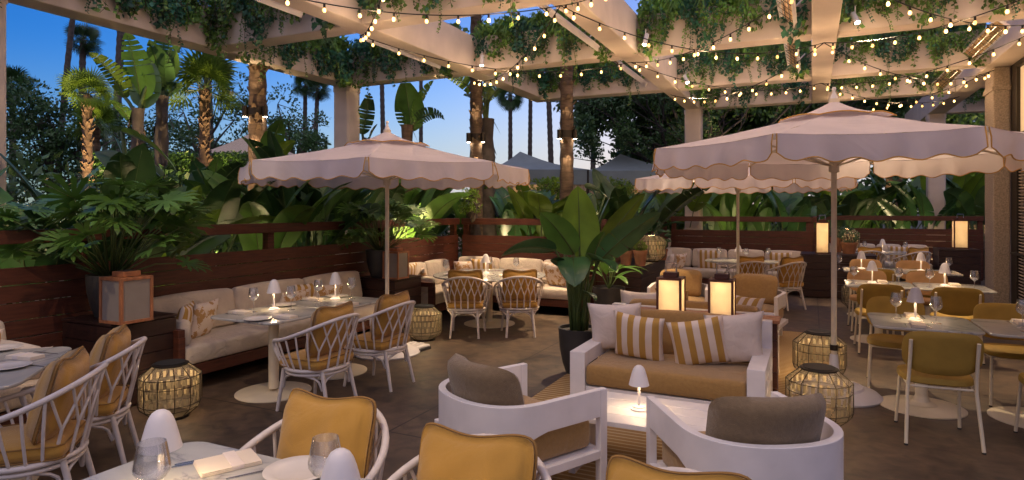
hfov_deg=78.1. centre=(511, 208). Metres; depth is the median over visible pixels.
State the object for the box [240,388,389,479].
rattan tub chair
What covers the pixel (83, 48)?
palm tree
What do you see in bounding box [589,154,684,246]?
cabana tent
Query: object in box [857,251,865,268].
table lamp
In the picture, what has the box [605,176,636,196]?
shrub
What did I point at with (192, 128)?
leafy tree
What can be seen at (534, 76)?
hanging vine
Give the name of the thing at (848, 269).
marble table
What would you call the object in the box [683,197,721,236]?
bird of paradise
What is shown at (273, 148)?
bird of paradise
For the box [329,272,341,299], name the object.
table lamp
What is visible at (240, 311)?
folded napkin
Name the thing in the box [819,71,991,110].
string light
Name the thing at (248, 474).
table fork
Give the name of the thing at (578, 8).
string light
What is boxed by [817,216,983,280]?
slatted fence
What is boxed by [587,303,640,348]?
throw pillow
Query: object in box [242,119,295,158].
wild banana
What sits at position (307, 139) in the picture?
leafy tree
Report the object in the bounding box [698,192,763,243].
bird of paradise
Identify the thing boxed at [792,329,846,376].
basket lantern
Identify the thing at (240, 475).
table fork
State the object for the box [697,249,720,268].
throw pillow
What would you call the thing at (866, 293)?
metal cafe chair
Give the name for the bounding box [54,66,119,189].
palm tree
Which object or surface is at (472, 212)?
shrub
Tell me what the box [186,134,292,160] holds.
cabana tent
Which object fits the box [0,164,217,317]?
potted philodendron
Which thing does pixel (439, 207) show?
bird of paradise
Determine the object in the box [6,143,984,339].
undergrowth
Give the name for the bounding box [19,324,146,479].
rattan tub chair
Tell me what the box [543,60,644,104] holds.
hanging vine
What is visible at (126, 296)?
square lantern
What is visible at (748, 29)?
string light
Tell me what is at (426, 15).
string light
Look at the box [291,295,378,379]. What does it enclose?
marble table
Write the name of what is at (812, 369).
basket lantern
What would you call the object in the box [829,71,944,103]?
hanging vine
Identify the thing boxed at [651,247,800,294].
corner bench
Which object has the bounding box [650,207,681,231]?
bird of paradise
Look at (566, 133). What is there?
palm tree
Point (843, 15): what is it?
hanging vine
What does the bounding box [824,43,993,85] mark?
string light
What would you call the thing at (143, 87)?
wild banana
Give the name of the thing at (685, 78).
spotlight
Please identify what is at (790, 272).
rattan tub chair
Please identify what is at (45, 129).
leafy tree
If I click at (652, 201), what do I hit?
bird of paradise
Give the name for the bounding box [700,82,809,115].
hanging vine
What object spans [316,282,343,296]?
throw pillow
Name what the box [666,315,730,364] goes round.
throw pillow
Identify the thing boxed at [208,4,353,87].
hanging vine
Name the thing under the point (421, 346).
base weight
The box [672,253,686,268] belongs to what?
throw pillow
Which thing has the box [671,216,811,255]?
slatted fence
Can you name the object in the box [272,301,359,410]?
rattan tub chair
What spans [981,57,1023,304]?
restaurant building
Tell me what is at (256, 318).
plate
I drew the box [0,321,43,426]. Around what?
banquette bench
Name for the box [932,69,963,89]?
patio heater
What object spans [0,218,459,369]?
slatted fence
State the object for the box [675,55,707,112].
hanging vine
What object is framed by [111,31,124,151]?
palm tree
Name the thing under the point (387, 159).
parasol
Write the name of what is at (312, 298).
folded napkin
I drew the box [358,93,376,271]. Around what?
wild banana
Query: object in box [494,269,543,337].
rattan tub chair
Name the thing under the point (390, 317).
rattan tub chair
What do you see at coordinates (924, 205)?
bird of paradise
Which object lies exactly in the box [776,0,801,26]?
patio heater
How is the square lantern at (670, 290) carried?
on the console cabinet
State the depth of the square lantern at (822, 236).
12.35 m
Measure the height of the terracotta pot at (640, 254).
0.421 m
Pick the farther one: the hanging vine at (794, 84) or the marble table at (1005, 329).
the hanging vine at (794, 84)
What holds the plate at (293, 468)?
on the marble table at (146, 467)
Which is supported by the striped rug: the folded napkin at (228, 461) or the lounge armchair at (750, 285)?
the lounge armchair at (750, 285)
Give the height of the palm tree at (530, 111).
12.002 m
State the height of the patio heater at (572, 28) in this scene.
0.298 m
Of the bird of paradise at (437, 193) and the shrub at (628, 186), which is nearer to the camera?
the bird of paradise at (437, 193)
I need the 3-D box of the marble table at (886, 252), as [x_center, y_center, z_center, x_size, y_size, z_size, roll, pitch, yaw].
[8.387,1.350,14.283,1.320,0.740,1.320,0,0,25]
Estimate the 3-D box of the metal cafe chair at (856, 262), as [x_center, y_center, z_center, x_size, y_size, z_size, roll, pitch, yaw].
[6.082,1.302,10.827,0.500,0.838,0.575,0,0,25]
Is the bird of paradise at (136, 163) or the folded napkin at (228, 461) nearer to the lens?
the folded napkin at (228, 461)
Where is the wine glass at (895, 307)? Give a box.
[890,292,901,318]
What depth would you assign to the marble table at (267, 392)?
5.88 m
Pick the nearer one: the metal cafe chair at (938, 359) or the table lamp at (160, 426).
the table lamp at (160, 426)
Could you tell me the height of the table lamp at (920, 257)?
0.296 m
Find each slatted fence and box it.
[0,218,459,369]
[461,218,607,284]
[608,218,669,261]
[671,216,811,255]
[811,216,816,251]
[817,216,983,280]
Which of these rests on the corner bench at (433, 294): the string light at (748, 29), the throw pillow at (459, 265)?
the throw pillow at (459, 265)
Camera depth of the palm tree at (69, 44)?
33.89 m
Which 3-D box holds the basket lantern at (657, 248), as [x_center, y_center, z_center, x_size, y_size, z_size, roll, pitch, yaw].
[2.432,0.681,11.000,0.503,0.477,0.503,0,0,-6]
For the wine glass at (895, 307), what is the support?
on the marble table at (922, 404)
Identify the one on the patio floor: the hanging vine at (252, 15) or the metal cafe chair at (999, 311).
the metal cafe chair at (999, 311)
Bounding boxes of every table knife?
[164,462,192,469]
[174,458,202,465]
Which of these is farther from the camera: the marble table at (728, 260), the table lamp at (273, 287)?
the marble table at (728, 260)
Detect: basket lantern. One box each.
[137,359,201,420]
[406,304,441,341]
[637,234,665,261]
[785,363,853,425]
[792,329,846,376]
[837,228,859,250]
[841,284,858,308]
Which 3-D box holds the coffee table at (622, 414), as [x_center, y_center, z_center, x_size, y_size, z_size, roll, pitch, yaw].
[0.960,1.525,4.120,1.140,0.390,0.628,0,0,25]
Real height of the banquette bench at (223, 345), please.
0.848 m
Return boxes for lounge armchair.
[434,353,606,479]
[646,391,843,479]
[647,269,707,301]
[732,273,787,335]
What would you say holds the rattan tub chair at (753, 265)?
on the patio floor
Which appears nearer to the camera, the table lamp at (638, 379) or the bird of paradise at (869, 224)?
the table lamp at (638, 379)
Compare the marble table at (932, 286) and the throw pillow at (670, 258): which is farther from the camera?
the throw pillow at (670, 258)
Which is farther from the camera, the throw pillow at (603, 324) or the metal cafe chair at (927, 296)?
the metal cafe chair at (927, 296)
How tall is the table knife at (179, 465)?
0.003 m
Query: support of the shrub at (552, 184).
on the ground
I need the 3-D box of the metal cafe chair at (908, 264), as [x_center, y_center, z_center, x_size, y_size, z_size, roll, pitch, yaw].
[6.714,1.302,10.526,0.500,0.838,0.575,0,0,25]
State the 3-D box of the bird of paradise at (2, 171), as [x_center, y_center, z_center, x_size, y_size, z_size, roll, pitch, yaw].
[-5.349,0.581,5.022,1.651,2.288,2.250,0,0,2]
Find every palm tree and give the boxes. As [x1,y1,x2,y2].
[6,63,38,200]
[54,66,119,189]
[55,19,74,160]
[62,22,104,181]
[63,101,123,151]
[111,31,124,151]
[168,49,243,167]
[203,1,213,139]
[242,64,270,275]
[291,76,312,147]
[304,79,332,150]
[380,85,384,133]
[419,81,422,142]
[466,15,484,234]
[494,89,524,159]
[528,99,532,155]
[546,70,553,162]
[556,65,576,199]
[590,147,595,169]
[884,160,903,234]
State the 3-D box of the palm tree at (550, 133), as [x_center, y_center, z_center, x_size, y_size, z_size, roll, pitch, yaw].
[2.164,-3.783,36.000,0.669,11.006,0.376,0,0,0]
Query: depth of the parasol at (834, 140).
5.32 m
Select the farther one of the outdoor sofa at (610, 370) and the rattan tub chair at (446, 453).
the outdoor sofa at (610, 370)
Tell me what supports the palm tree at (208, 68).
on the ground
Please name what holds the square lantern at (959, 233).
on the planter box at (966, 262)
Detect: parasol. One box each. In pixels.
[238,121,529,360]
[634,163,857,274]
[651,87,1023,407]
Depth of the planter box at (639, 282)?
10.12 m
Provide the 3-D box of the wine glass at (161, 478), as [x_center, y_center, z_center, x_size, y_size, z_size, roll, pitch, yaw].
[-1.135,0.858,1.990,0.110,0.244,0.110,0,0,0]
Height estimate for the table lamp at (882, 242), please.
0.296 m
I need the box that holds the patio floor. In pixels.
[37,278,1023,479]
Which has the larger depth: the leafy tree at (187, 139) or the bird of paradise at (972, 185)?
the leafy tree at (187, 139)
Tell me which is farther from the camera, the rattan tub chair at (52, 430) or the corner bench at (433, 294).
the corner bench at (433, 294)
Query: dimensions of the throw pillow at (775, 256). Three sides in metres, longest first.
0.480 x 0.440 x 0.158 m
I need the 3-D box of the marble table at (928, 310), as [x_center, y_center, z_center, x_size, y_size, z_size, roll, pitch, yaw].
[6.488,1.350,9.816,0.780,0.740,0.800,0,0,25]
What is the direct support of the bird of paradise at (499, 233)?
on the ground
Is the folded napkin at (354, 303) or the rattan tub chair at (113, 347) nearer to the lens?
the rattan tub chair at (113, 347)
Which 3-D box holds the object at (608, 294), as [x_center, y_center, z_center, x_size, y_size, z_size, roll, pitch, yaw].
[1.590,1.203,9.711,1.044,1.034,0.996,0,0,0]
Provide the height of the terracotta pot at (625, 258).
0.415 m
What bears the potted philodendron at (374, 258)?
on the planter box at (372, 287)
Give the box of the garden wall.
[13,226,461,303]
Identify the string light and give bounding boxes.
[286,0,559,23]
[359,0,384,41]
[364,36,629,77]
[472,6,560,85]
[560,0,606,12]
[561,6,823,59]
[630,0,792,67]
[632,63,820,94]
[672,43,823,102]
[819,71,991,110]
[821,36,1023,88]
[823,84,959,107]
[824,0,1020,48]
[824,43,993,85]
[886,0,1023,33]
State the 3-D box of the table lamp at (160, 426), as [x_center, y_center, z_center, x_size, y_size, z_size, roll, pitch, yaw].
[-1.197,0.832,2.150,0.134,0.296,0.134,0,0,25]
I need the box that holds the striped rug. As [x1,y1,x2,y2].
[410,331,831,479]
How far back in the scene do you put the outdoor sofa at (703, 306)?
6.13 m
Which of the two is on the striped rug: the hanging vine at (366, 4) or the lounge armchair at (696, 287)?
the lounge armchair at (696, 287)
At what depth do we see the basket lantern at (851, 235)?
13.05 m
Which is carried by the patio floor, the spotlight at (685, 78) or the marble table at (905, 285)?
the marble table at (905, 285)
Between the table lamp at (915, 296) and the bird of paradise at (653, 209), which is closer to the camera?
the table lamp at (915, 296)
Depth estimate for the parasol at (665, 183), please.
9.30 m
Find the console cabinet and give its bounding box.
[607,304,780,390]
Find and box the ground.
[9,214,984,339]
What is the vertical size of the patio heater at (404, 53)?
0.298 m
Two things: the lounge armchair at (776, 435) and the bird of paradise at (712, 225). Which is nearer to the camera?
the lounge armchair at (776, 435)
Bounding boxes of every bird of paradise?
[0,143,235,271]
[0,166,8,176]
[0,187,135,336]
[7,213,91,242]
[95,150,279,283]
[145,185,277,286]
[164,170,352,275]
[241,176,383,268]
[249,129,381,270]
[274,187,374,266]
[324,183,427,262]
[360,179,472,255]
[390,188,452,237]
[418,198,467,237]
[448,186,500,239]
[457,194,555,243]
[489,187,561,235]
[501,183,660,373]
[505,185,600,253]
[552,192,639,281]
[587,187,631,272]
[589,183,656,214]
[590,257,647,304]
[592,168,710,261]
[634,194,683,246]
[650,174,724,238]
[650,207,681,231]
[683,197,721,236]
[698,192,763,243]
[739,193,827,250]
[749,188,844,244]
[803,182,906,227]
[804,190,873,227]
[837,179,907,227]
[865,174,925,246]
[871,179,982,234]
[888,172,984,228]
[943,174,984,276]
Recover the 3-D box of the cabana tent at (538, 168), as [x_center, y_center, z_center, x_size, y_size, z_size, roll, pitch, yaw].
[0.737,-0.047,20.000,3.132,3.533,2.519,0,0,0]
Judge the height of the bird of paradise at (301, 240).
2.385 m
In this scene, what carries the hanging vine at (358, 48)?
hanging from the pergola
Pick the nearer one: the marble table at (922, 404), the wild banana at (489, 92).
the marble table at (922, 404)
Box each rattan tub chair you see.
[0,346,108,479]
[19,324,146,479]
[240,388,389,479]
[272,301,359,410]
[343,290,415,391]
[387,422,551,479]
[441,269,491,338]
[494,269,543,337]
[606,454,751,479]
[726,256,767,277]
[763,256,806,310]
[858,246,885,267]
[892,247,931,280]
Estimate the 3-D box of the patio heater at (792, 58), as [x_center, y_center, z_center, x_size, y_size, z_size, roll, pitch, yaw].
[4.686,-2.565,10.439,0.302,0.298,2.015,0,0,25]
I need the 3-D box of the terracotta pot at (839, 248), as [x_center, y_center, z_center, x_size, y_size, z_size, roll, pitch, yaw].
[6.553,0.597,12.751,0.355,0.564,0.348,0,0,0]
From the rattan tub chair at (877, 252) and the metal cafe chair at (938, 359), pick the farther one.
the rattan tub chair at (877, 252)
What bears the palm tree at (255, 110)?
on the ground
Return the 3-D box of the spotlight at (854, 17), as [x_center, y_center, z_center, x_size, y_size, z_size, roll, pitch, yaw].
[4.540,-2.556,8.351,0.068,0.252,0.150,0,0,-7]
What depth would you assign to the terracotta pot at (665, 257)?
11.24 m
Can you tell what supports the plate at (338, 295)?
on the marble table at (358, 369)
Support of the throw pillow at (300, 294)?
on the banquette bench at (223, 345)
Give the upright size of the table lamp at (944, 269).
0.296 m
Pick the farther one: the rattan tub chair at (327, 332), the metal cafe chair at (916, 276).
the metal cafe chair at (916, 276)
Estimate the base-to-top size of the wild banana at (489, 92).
4.583 m
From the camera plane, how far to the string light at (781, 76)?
10.30 m
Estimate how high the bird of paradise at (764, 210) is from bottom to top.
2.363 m
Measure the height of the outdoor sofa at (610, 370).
0.812 m
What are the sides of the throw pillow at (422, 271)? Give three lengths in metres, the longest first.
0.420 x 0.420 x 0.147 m
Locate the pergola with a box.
[0,0,1023,322]
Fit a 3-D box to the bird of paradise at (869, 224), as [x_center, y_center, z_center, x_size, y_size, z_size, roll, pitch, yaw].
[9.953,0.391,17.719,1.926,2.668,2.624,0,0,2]
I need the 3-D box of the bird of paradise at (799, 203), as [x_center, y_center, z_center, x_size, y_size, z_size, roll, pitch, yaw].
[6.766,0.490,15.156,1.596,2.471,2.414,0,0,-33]
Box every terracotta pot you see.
[620,244,632,265]
[633,240,647,265]
[659,238,668,259]
[830,226,844,251]
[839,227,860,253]
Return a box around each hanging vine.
[0,0,211,62]
[202,0,334,62]
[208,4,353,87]
[346,21,468,98]
[356,0,518,32]
[470,30,549,99]
[472,9,612,86]
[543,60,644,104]
[634,0,811,68]
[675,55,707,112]
[677,41,811,97]
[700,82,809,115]
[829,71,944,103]
[833,22,989,85]
[839,0,850,24]
[846,0,1023,41]
[963,88,984,110]
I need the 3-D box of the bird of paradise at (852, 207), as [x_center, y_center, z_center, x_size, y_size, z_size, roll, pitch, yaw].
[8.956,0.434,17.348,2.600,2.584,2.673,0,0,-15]
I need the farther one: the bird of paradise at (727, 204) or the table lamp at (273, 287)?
the bird of paradise at (727, 204)
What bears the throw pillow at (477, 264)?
on the corner bench at (433, 294)
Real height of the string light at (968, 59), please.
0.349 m
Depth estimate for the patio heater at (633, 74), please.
11.46 m
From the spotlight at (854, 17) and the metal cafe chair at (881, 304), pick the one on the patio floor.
the metal cafe chair at (881, 304)
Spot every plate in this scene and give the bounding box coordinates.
[0,343,23,350]
[0,360,32,370]
[243,316,271,320]
[262,455,326,479]
[271,302,295,306]
[327,294,348,296]
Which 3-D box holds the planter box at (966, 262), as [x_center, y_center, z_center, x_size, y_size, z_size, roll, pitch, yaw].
[10.277,1.310,14.603,0.800,0.780,0.800,0,0,25]
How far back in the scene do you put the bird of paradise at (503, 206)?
12.40 m
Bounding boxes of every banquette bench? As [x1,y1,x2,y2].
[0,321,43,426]
[153,271,374,395]
[830,243,931,269]
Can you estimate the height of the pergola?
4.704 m
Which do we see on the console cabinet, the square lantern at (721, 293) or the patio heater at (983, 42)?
the square lantern at (721, 293)
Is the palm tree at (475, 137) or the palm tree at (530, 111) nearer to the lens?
the palm tree at (475, 137)
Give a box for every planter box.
[61,311,177,407]
[360,274,421,325]
[605,258,664,292]
[800,251,876,297]
[933,247,980,284]
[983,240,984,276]
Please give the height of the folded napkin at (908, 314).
0.027 m
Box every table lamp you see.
[138,409,182,479]
[267,279,280,310]
[320,448,360,479]
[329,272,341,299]
[481,254,489,273]
[629,365,648,411]
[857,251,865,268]
[867,261,877,282]
[879,239,885,251]
[907,287,924,321]
[916,252,925,270]
[938,263,950,286]
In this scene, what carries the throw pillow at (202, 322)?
on the banquette bench at (223, 345)
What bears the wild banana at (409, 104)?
on the ground
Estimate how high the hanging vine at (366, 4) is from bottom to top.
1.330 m
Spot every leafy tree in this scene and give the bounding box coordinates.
[6,73,130,206]
[72,106,198,167]
[148,71,267,153]
[243,82,330,153]
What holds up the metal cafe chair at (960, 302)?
on the patio floor
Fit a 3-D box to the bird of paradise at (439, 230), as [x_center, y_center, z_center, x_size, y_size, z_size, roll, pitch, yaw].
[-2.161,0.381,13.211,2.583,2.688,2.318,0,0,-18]
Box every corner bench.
[409,256,595,321]
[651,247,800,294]
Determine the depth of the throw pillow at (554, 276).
10.41 m
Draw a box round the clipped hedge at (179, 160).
[76,149,248,277]
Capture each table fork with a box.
[226,470,262,479]
[235,471,262,477]
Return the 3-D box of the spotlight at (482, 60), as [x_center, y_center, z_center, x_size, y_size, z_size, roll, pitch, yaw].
[-0.509,-2.555,10.748,0.068,0.254,0.086,0,0,29]
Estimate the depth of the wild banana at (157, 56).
11.17 m
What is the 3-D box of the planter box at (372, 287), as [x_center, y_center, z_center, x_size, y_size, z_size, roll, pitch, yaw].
[-1.818,1.350,9.343,0.700,0.700,0.680,0,0,25]
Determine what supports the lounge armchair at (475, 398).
on the striped rug
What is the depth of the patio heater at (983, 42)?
9.42 m
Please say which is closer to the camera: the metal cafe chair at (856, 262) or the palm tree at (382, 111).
the metal cafe chair at (856, 262)
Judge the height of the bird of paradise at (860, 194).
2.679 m
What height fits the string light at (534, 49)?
0.417 m
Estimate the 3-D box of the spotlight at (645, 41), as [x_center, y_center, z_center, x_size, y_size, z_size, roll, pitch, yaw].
[1.996,-2.554,9.415,0.121,0.256,0.068,0,0,-39]
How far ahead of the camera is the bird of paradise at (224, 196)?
7.84 m
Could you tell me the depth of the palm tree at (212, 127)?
35.90 m
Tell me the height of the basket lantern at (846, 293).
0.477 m
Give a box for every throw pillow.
[176,300,194,323]
[191,298,218,338]
[279,288,310,302]
[293,281,319,296]
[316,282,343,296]
[409,262,416,274]
[418,266,425,276]
[453,261,472,269]
[470,258,493,268]
[542,261,566,286]
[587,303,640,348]
[613,310,664,360]
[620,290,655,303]
[665,254,673,268]
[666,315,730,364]
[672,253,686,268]
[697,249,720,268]
[704,311,763,363]
[736,295,764,310]
[767,252,791,270]
[887,246,910,261]
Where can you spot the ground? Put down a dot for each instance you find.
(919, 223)
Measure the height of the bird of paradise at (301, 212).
2.318 m
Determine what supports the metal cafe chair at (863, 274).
on the patio floor
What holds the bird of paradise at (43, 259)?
on the ground
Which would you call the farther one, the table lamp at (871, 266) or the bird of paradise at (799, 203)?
the bird of paradise at (799, 203)
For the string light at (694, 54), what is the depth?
7.90 m
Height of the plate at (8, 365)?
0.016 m
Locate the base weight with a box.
[407,341,430,351]
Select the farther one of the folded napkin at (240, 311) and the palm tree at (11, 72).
the palm tree at (11, 72)
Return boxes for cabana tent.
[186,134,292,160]
[494,152,588,198]
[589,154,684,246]
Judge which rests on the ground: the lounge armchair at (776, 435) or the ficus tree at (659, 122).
the ficus tree at (659, 122)
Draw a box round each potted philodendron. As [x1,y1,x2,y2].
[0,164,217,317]
[323,198,441,277]
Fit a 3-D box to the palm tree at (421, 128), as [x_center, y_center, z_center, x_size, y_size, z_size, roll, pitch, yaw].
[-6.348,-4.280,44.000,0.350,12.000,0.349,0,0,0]
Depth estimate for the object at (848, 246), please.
12.27 m
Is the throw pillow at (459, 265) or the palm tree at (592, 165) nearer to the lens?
the throw pillow at (459, 265)
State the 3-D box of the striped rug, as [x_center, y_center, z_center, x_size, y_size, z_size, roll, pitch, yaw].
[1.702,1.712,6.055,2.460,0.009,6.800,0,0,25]
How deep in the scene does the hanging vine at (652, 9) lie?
9.24 m
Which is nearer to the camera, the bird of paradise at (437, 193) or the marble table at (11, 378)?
the marble table at (11, 378)
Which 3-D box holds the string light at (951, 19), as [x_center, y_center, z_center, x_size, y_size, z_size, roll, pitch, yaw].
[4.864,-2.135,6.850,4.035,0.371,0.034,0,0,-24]
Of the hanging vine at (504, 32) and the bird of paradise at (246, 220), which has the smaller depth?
the bird of paradise at (246, 220)
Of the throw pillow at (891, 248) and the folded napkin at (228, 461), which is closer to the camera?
the folded napkin at (228, 461)
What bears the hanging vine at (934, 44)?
hanging from the pergola
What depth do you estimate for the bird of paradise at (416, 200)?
10.50 m
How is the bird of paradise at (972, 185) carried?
on the ground
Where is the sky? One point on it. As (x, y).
(35, 39)
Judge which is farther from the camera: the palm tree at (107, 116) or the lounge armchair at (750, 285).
the palm tree at (107, 116)
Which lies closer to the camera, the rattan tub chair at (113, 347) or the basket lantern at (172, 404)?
the rattan tub chair at (113, 347)
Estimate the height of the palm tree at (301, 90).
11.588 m
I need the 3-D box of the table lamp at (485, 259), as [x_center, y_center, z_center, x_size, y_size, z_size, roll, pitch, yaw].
[-0.398,0.832,9.553,0.134,0.296,0.134,0,0,25]
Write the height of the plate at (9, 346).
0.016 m
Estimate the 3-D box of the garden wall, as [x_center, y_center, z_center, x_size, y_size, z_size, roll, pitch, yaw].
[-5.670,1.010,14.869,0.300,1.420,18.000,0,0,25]
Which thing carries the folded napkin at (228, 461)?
on the marble table at (146, 467)
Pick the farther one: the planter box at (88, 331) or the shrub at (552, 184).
the shrub at (552, 184)
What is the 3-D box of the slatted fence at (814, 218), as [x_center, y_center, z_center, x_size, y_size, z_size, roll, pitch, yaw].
[7.244,0.950,15.191,0.155,1.540,3.020,0,0,25]
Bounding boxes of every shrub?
[458,188,482,234]
[530,176,559,200]
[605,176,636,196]
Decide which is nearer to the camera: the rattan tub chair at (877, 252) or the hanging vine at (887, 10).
the hanging vine at (887, 10)
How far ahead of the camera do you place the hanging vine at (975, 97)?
15.35 m
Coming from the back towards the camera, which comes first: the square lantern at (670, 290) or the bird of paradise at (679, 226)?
the bird of paradise at (679, 226)
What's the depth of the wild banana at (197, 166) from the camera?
8.65 m
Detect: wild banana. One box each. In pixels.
[89,33,160,149]
[113,128,176,171]
[143,40,183,178]
[184,155,241,266]
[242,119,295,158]
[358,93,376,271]
[394,80,443,247]
[448,76,502,251]
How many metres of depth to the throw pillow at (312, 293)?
7.86 m
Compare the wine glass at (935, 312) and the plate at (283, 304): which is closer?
the wine glass at (935, 312)
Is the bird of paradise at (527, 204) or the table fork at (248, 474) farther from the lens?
the bird of paradise at (527, 204)
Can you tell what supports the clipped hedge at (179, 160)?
on the ground
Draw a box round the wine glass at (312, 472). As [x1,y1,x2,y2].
[308,434,340,477]
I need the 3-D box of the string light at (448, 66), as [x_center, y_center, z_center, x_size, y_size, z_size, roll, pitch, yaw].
[-0.080,-2.126,9.198,4.207,0.387,0.035,0,0,-22]
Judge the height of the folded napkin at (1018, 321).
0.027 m
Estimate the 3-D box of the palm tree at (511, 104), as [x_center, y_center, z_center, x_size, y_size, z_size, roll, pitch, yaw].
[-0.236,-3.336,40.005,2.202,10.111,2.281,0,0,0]
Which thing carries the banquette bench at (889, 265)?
on the patio floor
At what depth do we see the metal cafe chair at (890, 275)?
9.20 m
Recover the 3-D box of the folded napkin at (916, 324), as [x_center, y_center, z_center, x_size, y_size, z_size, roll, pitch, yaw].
[3.391,0.967,5.276,0.106,0.027,0.216,0,0,25]
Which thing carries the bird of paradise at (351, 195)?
on the ground
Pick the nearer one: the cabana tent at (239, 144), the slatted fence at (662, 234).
the slatted fence at (662, 234)
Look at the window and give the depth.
10.15 m
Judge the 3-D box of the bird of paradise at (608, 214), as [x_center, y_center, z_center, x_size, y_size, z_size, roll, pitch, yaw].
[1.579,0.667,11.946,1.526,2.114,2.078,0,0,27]
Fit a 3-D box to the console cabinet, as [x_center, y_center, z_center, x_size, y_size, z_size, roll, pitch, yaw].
[1.637,1.335,5.920,1.620,0.730,0.280,0,0,25]
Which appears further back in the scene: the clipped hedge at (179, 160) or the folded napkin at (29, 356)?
the clipped hedge at (179, 160)
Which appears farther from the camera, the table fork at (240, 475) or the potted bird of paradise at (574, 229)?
the potted bird of paradise at (574, 229)
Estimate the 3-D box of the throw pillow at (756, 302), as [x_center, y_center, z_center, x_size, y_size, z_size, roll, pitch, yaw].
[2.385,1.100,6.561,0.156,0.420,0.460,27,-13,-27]
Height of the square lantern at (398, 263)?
0.442 m
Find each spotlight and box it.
[480,51,483,65]
[642,29,648,45]
[683,74,688,83]
[850,6,859,24]
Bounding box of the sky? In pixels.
[6,0,990,211]
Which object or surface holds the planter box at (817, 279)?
on the patio floor
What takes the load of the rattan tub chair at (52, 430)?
on the patio floor
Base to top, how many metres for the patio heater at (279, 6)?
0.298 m
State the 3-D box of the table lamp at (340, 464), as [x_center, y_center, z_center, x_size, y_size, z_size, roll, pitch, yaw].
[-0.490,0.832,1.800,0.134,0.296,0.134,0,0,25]
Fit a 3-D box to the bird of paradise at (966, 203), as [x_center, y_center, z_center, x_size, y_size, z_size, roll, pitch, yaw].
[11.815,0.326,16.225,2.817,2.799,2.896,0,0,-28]
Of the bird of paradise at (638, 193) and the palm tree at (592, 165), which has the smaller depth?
the bird of paradise at (638, 193)
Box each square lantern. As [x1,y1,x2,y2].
[99,269,152,325]
[383,247,408,279]
[656,262,685,310]
[708,263,735,314]
[815,215,829,253]
[951,214,968,248]
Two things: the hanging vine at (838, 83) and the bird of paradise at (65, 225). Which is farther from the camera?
the hanging vine at (838, 83)
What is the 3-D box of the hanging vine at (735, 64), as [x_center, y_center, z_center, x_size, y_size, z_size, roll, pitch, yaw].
[4.440,-2.746,12.187,2.494,1.209,0.821,0,0,25]
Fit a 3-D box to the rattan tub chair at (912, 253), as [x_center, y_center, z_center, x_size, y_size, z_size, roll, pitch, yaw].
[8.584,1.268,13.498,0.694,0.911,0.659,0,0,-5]
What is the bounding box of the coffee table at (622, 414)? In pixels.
[569,391,708,473]
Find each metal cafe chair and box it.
[847,269,888,333]
[849,259,881,293]
[853,284,904,353]
[855,269,895,324]
[866,296,924,387]
[894,331,986,454]
[896,260,929,281]
[906,270,947,297]
[906,271,947,306]
[930,287,984,364]
[972,303,1023,406]
[1013,372,1023,432]
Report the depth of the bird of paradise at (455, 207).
12.99 m
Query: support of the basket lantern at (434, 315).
on the patio floor
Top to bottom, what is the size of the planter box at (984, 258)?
0.900 m
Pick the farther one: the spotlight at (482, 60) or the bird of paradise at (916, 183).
the bird of paradise at (916, 183)
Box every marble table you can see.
[0,347,71,479]
[83,442,319,479]
[210,305,316,402]
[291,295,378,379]
[433,269,545,327]
[705,258,778,264]
[842,267,900,316]
[844,279,914,343]
[855,250,906,267]
[867,312,985,419]
[897,269,963,315]
[912,282,996,293]
[970,319,1023,427]
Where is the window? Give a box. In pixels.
[1017,57,1023,131]
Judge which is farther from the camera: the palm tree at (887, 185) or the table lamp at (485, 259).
the palm tree at (887, 185)
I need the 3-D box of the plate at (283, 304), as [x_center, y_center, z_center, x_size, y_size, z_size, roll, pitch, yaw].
[-2.299,0.968,6.350,0.240,0.016,0.240,0,0,0]
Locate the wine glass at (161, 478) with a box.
[132,438,171,479]
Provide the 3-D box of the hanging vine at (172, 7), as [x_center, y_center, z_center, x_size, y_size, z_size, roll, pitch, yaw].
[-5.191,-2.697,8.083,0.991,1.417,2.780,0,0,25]
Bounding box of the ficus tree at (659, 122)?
[549,41,984,249]
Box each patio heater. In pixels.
[255,0,302,17]
[366,37,440,68]
[538,5,599,51]
[612,60,647,86]
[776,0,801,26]
[784,42,804,73]
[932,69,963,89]
[961,20,1010,61]
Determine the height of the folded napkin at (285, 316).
0.027 m
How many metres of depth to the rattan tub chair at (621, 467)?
2.01 m
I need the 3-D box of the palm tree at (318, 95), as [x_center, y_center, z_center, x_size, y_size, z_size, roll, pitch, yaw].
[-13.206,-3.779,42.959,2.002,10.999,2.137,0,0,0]
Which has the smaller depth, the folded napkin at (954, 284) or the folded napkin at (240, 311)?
the folded napkin at (240, 311)
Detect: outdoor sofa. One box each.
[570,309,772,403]
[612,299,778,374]
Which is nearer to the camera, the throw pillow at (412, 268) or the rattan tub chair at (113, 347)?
the rattan tub chair at (113, 347)
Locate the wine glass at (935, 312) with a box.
[929,296,942,323]
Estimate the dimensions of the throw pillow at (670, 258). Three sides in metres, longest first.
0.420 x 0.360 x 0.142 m
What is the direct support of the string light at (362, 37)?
hanging from the pergola
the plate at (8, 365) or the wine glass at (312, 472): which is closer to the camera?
the wine glass at (312, 472)
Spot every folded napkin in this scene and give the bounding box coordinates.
[5,352,44,360]
[193,448,261,477]
[228,309,252,314]
[272,314,297,318]
[301,297,323,300]
[336,301,358,305]
[904,312,919,317]
[909,321,926,327]
[948,283,960,285]
[1010,318,1023,324]
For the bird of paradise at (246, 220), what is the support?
on the ground
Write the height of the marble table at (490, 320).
0.740 m
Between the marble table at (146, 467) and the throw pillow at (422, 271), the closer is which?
the marble table at (146, 467)
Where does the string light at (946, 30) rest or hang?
hanging from the pergola

